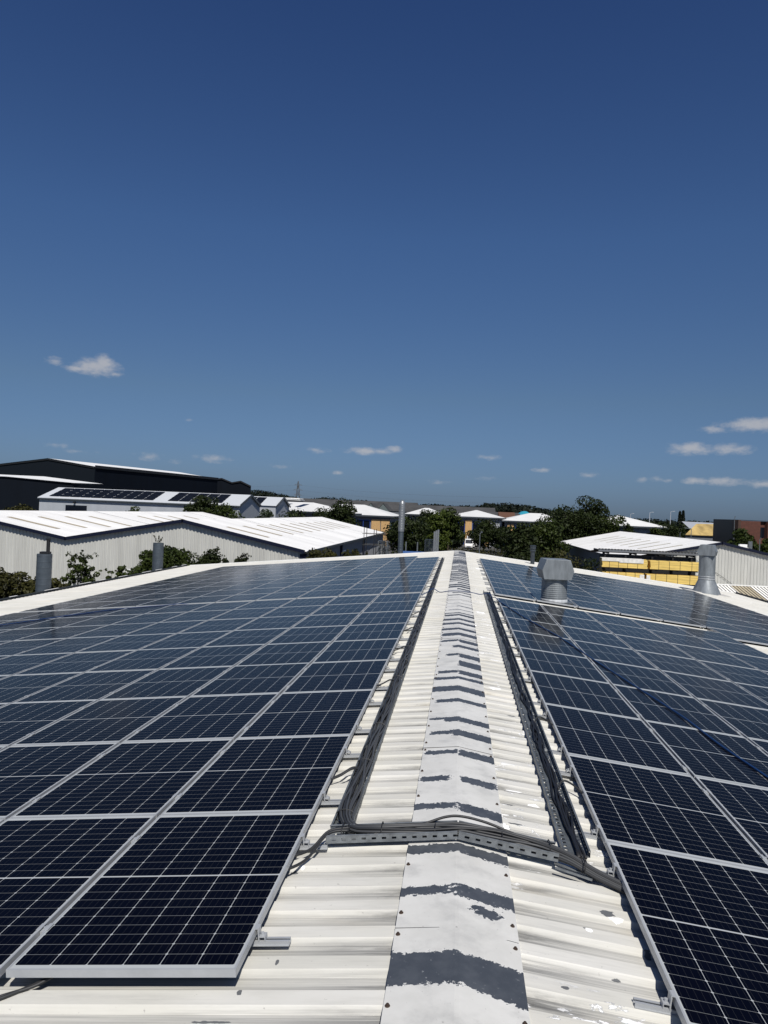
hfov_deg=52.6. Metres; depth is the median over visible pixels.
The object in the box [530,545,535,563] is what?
flue
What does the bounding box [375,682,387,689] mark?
mounting rail
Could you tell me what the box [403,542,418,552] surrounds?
storage rack
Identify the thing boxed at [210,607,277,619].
solar panel
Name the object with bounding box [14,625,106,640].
solar panel
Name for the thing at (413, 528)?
tree
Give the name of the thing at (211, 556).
shrub
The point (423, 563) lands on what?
solar panel
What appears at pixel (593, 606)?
solar panel
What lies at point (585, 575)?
solar panel
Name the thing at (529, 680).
mounting rail
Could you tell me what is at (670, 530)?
tree
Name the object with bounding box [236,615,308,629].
solar panel
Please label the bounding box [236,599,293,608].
solar panel
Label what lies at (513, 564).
solar panel
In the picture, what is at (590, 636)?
solar panel
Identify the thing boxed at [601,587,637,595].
solar panel
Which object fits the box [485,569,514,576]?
solar panel
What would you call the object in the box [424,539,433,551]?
pallet stack
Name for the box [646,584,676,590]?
solar panel
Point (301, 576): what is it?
solar panel
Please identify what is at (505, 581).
solar panel
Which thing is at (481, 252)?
sky
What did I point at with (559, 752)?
mounting rail
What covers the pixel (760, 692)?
solar panel
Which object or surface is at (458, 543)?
tree
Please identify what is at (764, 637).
solar panel
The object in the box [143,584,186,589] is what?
solar panel
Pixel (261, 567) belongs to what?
solar panel
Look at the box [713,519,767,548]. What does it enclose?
office block
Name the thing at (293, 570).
solar panel
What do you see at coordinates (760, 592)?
lean to
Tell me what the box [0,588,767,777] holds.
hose
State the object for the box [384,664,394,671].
mounting rail
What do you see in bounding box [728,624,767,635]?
solar panel
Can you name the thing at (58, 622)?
solar panel
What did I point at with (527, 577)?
solar panel
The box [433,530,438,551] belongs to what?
steel column
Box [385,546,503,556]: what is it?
road
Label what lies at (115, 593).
solar panel
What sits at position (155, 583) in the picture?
solar panel
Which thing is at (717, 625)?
solar panel
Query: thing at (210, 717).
solar panel
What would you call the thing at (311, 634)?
solar panel
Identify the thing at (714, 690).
solar panel
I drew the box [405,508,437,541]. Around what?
office block
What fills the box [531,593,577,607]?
solar panel
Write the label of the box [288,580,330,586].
solar panel
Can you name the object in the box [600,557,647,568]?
timber pack
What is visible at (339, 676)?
solar panel
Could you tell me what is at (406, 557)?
solar panel
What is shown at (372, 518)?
office block
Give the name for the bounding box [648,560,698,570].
timber pack
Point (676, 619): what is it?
solar panel
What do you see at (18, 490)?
distribution shed
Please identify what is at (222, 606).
solar panel
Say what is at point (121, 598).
solar panel
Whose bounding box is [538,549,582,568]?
shrub
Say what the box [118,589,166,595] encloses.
solar panel
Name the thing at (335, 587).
solar panel
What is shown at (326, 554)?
shrub
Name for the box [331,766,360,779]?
cable loop
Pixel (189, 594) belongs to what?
solar panel
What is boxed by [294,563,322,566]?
solar panel
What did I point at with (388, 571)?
solar panel
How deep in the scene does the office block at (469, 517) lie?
232.42 m
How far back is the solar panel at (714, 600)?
30.51 m
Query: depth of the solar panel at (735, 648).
15.79 m
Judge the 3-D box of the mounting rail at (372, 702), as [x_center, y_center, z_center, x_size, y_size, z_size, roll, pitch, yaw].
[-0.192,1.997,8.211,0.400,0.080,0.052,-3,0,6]
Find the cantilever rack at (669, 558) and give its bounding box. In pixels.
[599,553,697,585]
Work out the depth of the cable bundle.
6.33 m
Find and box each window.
[355,520,369,528]
[458,521,464,543]
[760,527,763,537]
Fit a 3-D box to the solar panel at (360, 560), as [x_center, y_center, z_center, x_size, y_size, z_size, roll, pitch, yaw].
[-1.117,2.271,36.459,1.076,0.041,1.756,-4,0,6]
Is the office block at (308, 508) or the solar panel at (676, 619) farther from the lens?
the office block at (308, 508)
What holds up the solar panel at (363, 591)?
on the industrial unit
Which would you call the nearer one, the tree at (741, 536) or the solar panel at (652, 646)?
the solar panel at (652, 646)
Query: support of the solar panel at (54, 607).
on the industrial unit
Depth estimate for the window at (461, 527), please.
232.68 m
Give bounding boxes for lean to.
[717,584,767,600]
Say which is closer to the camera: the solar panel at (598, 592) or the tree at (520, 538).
the solar panel at (598, 592)
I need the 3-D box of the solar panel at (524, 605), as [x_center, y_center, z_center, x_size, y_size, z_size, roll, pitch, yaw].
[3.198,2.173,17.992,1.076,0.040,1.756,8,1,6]
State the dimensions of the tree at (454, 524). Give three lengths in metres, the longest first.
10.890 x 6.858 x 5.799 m
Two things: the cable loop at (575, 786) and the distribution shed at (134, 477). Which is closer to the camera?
the cable loop at (575, 786)
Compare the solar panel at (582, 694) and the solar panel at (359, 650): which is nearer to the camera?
the solar panel at (582, 694)
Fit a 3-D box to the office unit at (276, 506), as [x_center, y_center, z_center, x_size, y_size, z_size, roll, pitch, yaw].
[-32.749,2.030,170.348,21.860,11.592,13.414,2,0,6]
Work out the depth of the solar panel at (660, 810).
5.47 m
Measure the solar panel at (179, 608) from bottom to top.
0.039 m
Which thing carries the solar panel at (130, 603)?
on the industrial unit
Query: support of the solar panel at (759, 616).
on the industrial unit
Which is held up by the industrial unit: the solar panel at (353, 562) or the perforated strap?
the solar panel at (353, 562)
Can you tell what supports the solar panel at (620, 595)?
on the industrial unit
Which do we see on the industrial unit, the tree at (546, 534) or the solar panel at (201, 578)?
the solar panel at (201, 578)
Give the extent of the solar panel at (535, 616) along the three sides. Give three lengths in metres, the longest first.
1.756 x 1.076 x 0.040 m
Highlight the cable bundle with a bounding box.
[487,592,586,860]
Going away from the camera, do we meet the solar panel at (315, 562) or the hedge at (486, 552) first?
the solar panel at (315, 562)
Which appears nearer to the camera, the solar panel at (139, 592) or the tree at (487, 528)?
the solar panel at (139, 592)
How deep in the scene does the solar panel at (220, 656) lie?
11.38 m
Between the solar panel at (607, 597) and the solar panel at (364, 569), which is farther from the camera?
the solar panel at (364, 569)
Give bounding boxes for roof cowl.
[537,558,573,607]
[682,544,729,596]
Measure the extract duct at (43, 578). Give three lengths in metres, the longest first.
4.860 x 0.554 x 0.554 m
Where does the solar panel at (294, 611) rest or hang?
on the industrial unit
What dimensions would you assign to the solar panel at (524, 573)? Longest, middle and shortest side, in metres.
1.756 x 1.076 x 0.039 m
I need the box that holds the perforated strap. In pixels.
[554,860,592,880]
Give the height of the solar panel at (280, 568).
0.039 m
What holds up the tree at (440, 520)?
on the ground
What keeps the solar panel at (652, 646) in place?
on the industrial unit
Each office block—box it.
[288,502,361,517]
[339,504,398,543]
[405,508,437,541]
[458,510,505,546]
[501,513,549,531]
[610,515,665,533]
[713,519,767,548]
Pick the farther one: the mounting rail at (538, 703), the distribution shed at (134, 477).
the distribution shed at (134, 477)
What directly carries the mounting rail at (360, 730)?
on the industrial unit
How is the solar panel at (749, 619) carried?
on the industrial unit
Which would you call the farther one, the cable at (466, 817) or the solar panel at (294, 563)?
the solar panel at (294, 563)
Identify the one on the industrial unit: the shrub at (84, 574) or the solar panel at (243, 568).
the solar panel at (243, 568)
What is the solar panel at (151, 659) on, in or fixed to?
on the industrial unit
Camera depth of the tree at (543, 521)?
131.25 m
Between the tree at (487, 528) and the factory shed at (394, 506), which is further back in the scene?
the factory shed at (394, 506)
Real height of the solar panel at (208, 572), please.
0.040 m
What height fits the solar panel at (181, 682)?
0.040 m
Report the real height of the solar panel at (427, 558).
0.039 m
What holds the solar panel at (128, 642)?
on the industrial unit
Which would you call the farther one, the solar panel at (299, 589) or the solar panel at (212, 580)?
the solar panel at (212, 580)
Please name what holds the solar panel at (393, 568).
on the industrial unit
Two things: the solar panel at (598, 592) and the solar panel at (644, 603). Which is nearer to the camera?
the solar panel at (644, 603)
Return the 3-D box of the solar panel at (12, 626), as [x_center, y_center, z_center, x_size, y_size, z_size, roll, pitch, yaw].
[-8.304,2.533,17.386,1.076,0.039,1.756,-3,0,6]
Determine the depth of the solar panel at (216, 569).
35.27 m
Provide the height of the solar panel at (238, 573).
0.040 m
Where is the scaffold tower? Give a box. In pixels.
[362,527,385,554]
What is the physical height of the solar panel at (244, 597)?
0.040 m
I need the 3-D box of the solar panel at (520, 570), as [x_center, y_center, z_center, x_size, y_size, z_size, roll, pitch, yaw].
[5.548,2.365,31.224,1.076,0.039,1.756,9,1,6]
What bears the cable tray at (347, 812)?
on the industrial unit
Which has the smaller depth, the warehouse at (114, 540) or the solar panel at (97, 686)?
the solar panel at (97, 686)
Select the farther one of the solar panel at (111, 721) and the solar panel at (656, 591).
the solar panel at (656, 591)
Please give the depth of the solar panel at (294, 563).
36.74 m
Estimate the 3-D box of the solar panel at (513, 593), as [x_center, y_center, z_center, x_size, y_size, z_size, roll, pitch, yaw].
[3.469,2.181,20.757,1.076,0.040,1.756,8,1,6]
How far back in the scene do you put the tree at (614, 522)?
146.31 m
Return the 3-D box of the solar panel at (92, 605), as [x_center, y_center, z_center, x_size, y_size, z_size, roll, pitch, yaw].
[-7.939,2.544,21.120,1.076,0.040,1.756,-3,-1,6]
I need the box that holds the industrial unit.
[0,550,767,1023]
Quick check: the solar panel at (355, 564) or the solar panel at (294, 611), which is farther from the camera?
the solar panel at (355, 564)
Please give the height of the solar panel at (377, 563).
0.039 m
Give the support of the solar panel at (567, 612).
on the industrial unit
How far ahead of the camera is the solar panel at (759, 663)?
14.31 m
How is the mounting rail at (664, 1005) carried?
on the industrial unit
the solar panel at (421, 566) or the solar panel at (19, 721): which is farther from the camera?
the solar panel at (421, 566)
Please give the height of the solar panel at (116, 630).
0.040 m
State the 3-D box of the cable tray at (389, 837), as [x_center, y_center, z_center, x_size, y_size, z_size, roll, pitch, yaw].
[0.343,1.950,4.679,1.376,0.129,0.202,2,0,6]
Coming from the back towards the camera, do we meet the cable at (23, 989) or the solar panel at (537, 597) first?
the solar panel at (537, 597)
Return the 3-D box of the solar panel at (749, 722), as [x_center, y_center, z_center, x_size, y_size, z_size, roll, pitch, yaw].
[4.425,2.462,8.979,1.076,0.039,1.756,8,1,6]
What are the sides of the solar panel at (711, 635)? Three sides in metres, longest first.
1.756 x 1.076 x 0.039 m
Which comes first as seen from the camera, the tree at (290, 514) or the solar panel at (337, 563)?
the solar panel at (337, 563)
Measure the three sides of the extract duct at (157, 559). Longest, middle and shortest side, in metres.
4.280 x 0.542 x 0.542 m
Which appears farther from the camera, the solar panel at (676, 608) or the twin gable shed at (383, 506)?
the twin gable shed at (383, 506)
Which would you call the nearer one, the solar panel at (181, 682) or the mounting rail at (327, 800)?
the mounting rail at (327, 800)
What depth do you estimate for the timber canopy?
77.83 m
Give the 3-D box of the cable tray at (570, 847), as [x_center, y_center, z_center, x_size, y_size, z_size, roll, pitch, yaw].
[1.946,2.082,12.710,0.167,0.042,16.110,2,0,6]
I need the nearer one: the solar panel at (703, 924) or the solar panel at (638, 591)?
the solar panel at (703, 924)
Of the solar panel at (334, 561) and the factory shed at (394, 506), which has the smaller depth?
the solar panel at (334, 561)
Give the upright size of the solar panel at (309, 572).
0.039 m
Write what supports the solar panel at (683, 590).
on the industrial unit
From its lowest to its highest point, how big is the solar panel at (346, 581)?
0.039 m
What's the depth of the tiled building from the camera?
331.04 m
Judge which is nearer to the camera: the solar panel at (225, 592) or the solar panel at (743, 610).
the solar panel at (225, 592)
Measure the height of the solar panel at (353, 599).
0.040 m
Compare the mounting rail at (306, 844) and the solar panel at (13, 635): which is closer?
the mounting rail at (306, 844)
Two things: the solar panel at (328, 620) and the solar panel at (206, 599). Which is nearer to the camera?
the solar panel at (328, 620)
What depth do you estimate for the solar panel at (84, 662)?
11.58 m
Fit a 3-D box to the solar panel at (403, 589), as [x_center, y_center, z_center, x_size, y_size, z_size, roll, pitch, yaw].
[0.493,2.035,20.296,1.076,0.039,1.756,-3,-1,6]
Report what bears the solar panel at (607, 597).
on the industrial unit
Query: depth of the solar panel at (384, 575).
25.63 m
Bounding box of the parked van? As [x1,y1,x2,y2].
[465,539,472,547]
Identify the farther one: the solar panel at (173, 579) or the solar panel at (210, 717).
the solar panel at (173, 579)
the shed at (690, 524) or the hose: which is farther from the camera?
the shed at (690, 524)
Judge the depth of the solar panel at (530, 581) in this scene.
26.02 m
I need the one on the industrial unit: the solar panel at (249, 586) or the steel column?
the solar panel at (249, 586)
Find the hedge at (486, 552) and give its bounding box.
[439,547,506,556]
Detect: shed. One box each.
[0,458,218,493]
[0,474,146,510]
[217,478,250,494]
[293,498,417,519]
[368,503,392,511]
[406,505,495,516]
[682,521,712,527]
[685,524,712,540]
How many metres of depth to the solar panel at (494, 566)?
31.37 m
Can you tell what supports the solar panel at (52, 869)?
on the industrial unit
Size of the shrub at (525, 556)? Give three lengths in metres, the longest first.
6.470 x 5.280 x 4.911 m
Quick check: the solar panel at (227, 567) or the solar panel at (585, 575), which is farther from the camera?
the solar panel at (227, 567)
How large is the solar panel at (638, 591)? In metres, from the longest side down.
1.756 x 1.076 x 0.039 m
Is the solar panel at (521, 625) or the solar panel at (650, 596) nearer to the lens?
the solar panel at (521, 625)
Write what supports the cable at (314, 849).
on the industrial unit
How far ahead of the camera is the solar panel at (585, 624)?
16.06 m
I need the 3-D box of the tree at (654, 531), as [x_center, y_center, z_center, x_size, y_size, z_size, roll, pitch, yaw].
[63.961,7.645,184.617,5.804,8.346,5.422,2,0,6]
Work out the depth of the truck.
109.77 m
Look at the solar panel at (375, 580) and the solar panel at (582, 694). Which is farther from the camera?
the solar panel at (375, 580)
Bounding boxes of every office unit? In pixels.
[37,487,261,517]
[254,496,290,517]
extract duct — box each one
[35,538,51,591]
[152,543,163,570]
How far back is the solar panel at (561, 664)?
10.85 m
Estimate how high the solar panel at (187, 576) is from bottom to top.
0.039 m
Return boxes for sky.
[0,0,767,521]
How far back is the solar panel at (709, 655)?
14.08 m
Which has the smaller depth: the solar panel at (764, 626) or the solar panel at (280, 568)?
the solar panel at (764, 626)
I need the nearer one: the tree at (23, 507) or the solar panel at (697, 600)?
the solar panel at (697, 600)
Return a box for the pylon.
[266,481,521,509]
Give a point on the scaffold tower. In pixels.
(381, 545)
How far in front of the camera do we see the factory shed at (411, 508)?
358.96 m
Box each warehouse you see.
[0,510,384,585]
[560,531,767,585]
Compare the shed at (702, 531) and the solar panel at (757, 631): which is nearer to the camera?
the solar panel at (757, 631)
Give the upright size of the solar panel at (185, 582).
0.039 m
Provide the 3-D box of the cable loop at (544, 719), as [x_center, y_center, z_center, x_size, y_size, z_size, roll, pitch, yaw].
[1.586,2.057,7.618,0.220,0.077,0.096,2,0,23]
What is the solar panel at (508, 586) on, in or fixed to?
on the industrial unit
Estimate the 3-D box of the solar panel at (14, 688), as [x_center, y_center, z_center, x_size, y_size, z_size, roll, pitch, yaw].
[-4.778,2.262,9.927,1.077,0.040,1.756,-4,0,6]
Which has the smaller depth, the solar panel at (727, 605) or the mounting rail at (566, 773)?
the mounting rail at (566, 773)
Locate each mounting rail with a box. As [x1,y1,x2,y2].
[251,924,290,946]
[298,833,328,849]
[320,791,340,804]
[342,746,360,757]
[355,723,370,732]
[368,697,381,704]
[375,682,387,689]
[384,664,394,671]
[389,654,399,660]
[519,675,532,681]
[529,697,542,705]
[533,710,548,718]
[545,745,564,755]
[553,765,573,776]
[575,825,601,840]
[602,862,618,879]
[632,989,678,1016]
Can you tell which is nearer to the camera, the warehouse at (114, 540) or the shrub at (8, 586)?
the shrub at (8, 586)
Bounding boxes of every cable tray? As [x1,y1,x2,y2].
[326,820,558,861]
[331,557,444,833]
[336,557,624,893]
[483,590,590,857]
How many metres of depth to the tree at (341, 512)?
148.25 m
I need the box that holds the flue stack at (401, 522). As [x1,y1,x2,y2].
[398,500,404,553]
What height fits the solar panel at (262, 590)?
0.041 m
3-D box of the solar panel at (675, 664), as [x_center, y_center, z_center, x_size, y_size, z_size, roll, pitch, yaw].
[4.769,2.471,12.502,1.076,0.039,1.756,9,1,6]
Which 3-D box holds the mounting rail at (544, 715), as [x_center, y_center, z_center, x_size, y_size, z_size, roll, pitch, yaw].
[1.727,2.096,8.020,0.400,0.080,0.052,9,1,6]
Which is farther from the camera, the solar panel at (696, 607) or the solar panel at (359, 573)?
the solar panel at (359, 573)
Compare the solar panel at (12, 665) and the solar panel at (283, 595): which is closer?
the solar panel at (12, 665)
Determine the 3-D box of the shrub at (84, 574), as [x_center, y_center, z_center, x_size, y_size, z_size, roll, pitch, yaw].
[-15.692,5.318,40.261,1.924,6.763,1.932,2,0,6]
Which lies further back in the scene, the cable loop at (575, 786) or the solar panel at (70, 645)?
the solar panel at (70, 645)
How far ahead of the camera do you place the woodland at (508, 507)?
537.93 m
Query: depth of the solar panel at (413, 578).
23.79 m
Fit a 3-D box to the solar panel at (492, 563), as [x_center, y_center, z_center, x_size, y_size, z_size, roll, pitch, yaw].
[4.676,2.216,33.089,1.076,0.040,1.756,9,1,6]
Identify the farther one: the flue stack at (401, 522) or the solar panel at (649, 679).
the flue stack at (401, 522)
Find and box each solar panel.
[0,611,50,620]
[0,618,54,629]
[0,627,59,640]
[0,638,65,655]
[0,653,72,675]
[0,672,82,703]
[0,700,96,746]
[0,742,118,820]
[0,815,155,976]
[6,812,312,977]
[10,739,232,817]
[11,696,186,745]
[13,669,156,702]
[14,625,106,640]
[15,650,135,674]
[16,636,119,654]
[17,609,89,619]
[17,616,98,628]
[19,602,88,612]
[57,596,112,603]
[58,601,121,610]
[59,607,128,617]
[64,614,141,626]
[70,622,157,637]
[75,633,175,652]
[86,647,199,671]
[88,590,138,596]
[93,594,148,601]
[97,599,158,608]
[100,666,232,699]
[102,605,170,615]
[111,585,159,591]
[111,612,186,624]
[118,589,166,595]
[123,620,206,635]
[123,693,278,741]
[129,592,182,599]
[133,581,176,586]
[136,597,195,606]
[139,631,231,649]
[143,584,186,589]
[145,603,211,613]
[152,587,200,593]
[155,577,193,581]
[160,644,264,668]
[161,735,350,815]
[162,591,213,598]
[162,610,230,621]
[164,580,202,584]
[174,574,205,577]
[174,582,218,587]
[177,595,233,604]
[180,618,256,632]
[181,576,216,580]
[187,585,233,591]
[188,571,218,574]
[189,601,252,611]
[191,578,232,583]
[191,663,309,695]
[198,572,233,576]
[199,589,250,596]
[201,568,230,571]
[203,628,289,646]
[205,581,245,586]
[210,574,246,578]
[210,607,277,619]
[211,569,244,573]
[214,565,243,568]
[216,593,271,602]
[220,584,262,589]
[222,571,257,575]
[222,577,258,581]
[223,567,252,570]
[236,564,264,567]
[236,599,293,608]
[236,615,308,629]
[236,641,331,665]
[237,573,271,577]
[237,587,285,594]
[238,568,267,571]
[238,579,277,584]
[238,689,373,738]
[249,566,274,568]
[250,570,280,573]
[250,575,288,580]
[253,582,297,588]
[256,591,309,600]
[257,563,284,566]
[259,605,323,617]
[261,567,290,570]
[266,572,297,575]
[268,578,306,582]
[268,625,347,643]
[271,564,300,567]
[274,585,320,592]
[275,568,308,572]
[281,574,316,578]
[281,597,335,606]
[282,562,306,564]
[282,660,387,692]
[285,566,314,569]
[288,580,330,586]
[292,570,325,574]
[292,613,359,627]
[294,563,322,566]
[297,589,347,598]
[300,576,338,581]
[303,567,332,570]
[304,561,327,563]
[311,603,369,614]
[312,564,339,567]
[312,572,346,576]
[312,584,353,590]
[312,638,398,662]
[317,562,344,565]
[321,569,351,572]
[323,579,361,584]
[324,560,349,562]
[326,595,378,604]
[328,566,357,569]
[333,574,369,579]
[334,623,406,640]
[335,563,362,566]
[339,587,385,596]
[341,571,374,575]
[343,561,367,563]
[348,558,373,561]
[348,567,380,571]
[350,582,391,588]
[350,610,412,624]
[354,564,384,568]
[357,577,396,582]
[360,562,387,565]
[362,601,416,612]
[365,559,391,562]
[365,573,399,578]
[370,557,395,560]
[371,569,404,573]
[372,593,420,602]
[378,566,406,569]
[381,585,424,594]
[382,563,409,566]
[387,560,412,563]
[387,580,427,586]
[390,558,414,561]
[392,575,429,581]
[394,556,417,558]
[398,571,431,576]
[402,567,433,572]
[405,564,434,568]
[409,562,436,565]
[411,559,437,562]
[415,557,438,559]
[480,558,503,563]
[481,561,506,566]
[482,563,508,569]
[483,566,511,572]
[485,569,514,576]
[486,573,519,581]
[488,577,524,586]
[490,581,529,592]
[492,587,535,600]
[497,598,548,612]
[501,606,558,624]
[503,562,528,567]
[505,564,532,570]
[506,617,571,638]
[508,567,535,573]
[510,570,540,577]
[511,630,586,657]
[514,574,541,580]
[517,577,541,584]
[519,647,610,682]
[521,582,541,588]
[525,587,567,598]
[529,670,641,719]
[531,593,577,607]
[541,605,596,620]
[544,703,689,774]
[549,614,612,633]
[560,626,632,649]
[566,754,767,870]
[567,585,586,591]
[567,589,594,597]
[567,594,606,604]
[568,580,598,586]
[569,599,619,613]
[572,577,591,582]
[573,583,608,591]
[573,640,658,669]
[574,573,600,578]
[579,587,618,596]
[580,576,610,582]
[586,612,644,628]
[587,579,619,586]
[587,592,629,602]
[589,659,693,697]
[594,583,626,590]
[597,576,626,582]
[597,598,644,610]
[599,622,667,642]
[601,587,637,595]
[603,579,636,586]
[605,841,767,1023]
[608,605,662,620]
[611,592,651,601]
[612,583,645,590]
[612,684,743,736]
[614,634,694,659]
[621,580,652,586]
[621,587,658,595]
[623,598,667,608]
[629,583,662,590]
[631,619,694,636]
[633,592,669,600]
[634,604,683,616]
[634,650,730,681]
[638,587,672,594]
[643,597,686,607]
[644,720,767,788]
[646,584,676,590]
[647,611,705,627]
[648,591,688,600]
[649,630,723,651]
[654,587,688,594]
[656,603,703,614]
[660,596,704,606]
[661,670,767,709]
[665,591,703,599]
[669,587,702,594]
[670,643,758,669]
[671,610,724,622]
[675,602,721,612]
[676,626,744,644]
[678,596,717,604]
[680,591,714,598]
[687,617,749,633]
[689,608,741,620]
[691,595,729,603]
[691,601,736,611]
[695,776,767,858]
[697,660,767,687]
[697,698,767,740]
[699,638,767,658]
[706,600,748,609]
[707,607,753,617]
[707,615,765,629]
[708,627,767,644]
[723,613,767,624]
[724,606,766,615]
[726,652,767,670]
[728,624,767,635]
[734,682,767,703]
[739,612,767,619]
[744,621,767,629]
[748,738,767,754]
[752,634,767,640]
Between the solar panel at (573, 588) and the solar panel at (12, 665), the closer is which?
the solar panel at (12, 665)
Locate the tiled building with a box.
[498,512,514,517]
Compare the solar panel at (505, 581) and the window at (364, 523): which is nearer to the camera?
the solar panel at (505, 581)
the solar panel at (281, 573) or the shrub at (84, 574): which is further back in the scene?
the shrub at (84, 574)
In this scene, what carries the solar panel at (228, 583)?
on the industrial unit
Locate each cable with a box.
[0,978,52,999]
[288,829,348,870]
[294,826,349,856]
[423,815,513,832]
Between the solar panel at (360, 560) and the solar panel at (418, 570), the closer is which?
the solar panel at (418, 570)
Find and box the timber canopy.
[588,548,698,557]
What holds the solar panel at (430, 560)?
on the industrial unit
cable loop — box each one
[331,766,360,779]
[534,716,552,725]
[557,780,582,792]
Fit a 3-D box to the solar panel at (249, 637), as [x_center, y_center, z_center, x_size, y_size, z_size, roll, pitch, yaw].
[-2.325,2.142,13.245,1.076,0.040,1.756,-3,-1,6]
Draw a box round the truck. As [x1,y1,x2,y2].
[738,541,752,548]
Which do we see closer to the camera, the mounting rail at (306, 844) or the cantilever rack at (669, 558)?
the mounting rail at (306, 844)
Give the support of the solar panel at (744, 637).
on the industrial unit
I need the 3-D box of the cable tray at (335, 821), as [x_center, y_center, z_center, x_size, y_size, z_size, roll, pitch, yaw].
[1.198,2.022,19.923,0.152,0.046,30.300,2,0,6]
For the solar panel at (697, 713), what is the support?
on the industrial unit
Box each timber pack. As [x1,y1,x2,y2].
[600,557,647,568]
[602,571,643,578]
[644,573,697,584]
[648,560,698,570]
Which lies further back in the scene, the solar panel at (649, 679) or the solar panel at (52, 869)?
the solar panel at (649, 679)
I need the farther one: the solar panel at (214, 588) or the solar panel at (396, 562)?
the solar panel at (396, 562)
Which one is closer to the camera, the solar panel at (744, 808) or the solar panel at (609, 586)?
the solar panel at (744, 808)
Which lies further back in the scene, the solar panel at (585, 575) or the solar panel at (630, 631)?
the solar panel at (585, 575)
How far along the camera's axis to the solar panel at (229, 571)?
33.39 m
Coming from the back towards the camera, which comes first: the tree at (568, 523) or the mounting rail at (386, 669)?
the tree at (568, 523)
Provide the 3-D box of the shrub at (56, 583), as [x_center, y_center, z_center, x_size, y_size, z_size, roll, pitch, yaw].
[-14.987,5.631,33.098,3.119,6.217,2.628,2,0,6]
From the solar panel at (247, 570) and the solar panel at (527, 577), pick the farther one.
the solar panel at (247, 570)
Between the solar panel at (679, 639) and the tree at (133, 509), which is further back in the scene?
the tree at (133, 509)
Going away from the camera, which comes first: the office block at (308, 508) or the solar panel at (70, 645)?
the solar panel at (70, 645)
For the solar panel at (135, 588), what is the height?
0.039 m
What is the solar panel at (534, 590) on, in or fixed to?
on the industrial unit
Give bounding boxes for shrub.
[0,567,31,598]
[3,571,68,595]
[60,550,99,585]
[98,564,132,578]
[130,545,200,573]
[197,546,228,563]
[233,552,251,562]
[306,547,336,558]
[341,548,363,556]
[499,548,544,562]
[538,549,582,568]
[578,557,598,570]
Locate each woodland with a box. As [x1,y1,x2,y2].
[251,490,712,526]
[645,520,690,537]
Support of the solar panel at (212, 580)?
on the industrial unit
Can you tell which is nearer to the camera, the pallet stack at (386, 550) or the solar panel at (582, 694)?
the solar panel at (582, 694)
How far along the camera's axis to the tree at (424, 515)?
159.10 m
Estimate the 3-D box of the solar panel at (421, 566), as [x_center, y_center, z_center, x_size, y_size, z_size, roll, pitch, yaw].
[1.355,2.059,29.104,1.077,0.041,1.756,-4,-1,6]
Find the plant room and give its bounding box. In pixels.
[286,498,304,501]
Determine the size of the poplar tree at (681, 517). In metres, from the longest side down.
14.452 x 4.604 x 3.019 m
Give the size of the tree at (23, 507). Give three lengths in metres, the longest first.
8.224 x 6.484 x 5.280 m
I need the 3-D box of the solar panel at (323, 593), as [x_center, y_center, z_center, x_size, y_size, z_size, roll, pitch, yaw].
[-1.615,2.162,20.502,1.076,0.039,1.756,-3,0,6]
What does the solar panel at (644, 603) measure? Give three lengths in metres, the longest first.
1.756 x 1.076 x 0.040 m
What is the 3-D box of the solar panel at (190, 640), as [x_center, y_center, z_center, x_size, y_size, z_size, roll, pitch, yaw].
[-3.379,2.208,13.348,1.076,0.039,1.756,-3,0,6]
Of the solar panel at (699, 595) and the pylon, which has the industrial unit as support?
the solar panel at (699, 595)
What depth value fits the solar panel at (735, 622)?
21.87 m
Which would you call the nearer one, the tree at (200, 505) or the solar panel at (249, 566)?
the solar panel at (249, 566)
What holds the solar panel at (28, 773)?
on the industrial unit
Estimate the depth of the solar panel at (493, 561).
34.81 m
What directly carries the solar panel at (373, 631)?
on the industrial unit
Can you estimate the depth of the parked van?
212.90 m
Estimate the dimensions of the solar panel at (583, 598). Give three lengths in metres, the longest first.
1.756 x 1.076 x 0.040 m
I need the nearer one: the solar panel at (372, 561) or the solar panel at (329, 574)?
the solar panel at (329, 574)
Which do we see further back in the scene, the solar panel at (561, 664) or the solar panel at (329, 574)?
the solar panel at (329, 574)
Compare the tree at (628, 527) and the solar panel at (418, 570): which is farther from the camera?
the tree at (628, 527)
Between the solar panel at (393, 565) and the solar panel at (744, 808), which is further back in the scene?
the solar panel at (393, 565)
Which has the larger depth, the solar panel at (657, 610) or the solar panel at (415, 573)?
the solar panel at (415, 573)
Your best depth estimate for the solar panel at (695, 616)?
21.96 m
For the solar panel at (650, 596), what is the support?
on the industrial unit
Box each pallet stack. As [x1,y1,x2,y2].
[378,541,388,554]
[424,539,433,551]
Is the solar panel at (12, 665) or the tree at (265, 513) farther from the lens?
the tree at (265, 513)
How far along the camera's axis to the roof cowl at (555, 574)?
20.06 m
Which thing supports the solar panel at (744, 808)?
on the industrial unit
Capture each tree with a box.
[3,503,35,510]
[130,506,139,510]
[183,495,218,513]
[205,503,244,518]
[255,509,273,517]
[279,507,309,517]
[312,506,348,520]
[326,497,361,526]
[381,515,432,553]
[416,509,440,551]
[423,509,452,550]
[436,507,465,550]
[446,529,465,550]
[466,518,501,550]
[489,526,508,549]
[498,522,546,560]
[526,516,572,558]
[530,519,558,536]
[539,504,594,540]
[563,495,613,539]
[595,514,626,534]
[622,522,635,532]
[647,527,664,535]
[658,522,682,537]
[677,510,685,533]
[727,528,760,550]
[758,538,767,552]
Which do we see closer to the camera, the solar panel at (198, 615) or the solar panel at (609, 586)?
the solar panel at (198, 615)
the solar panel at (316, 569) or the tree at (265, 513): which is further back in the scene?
the tree at (265, 513)

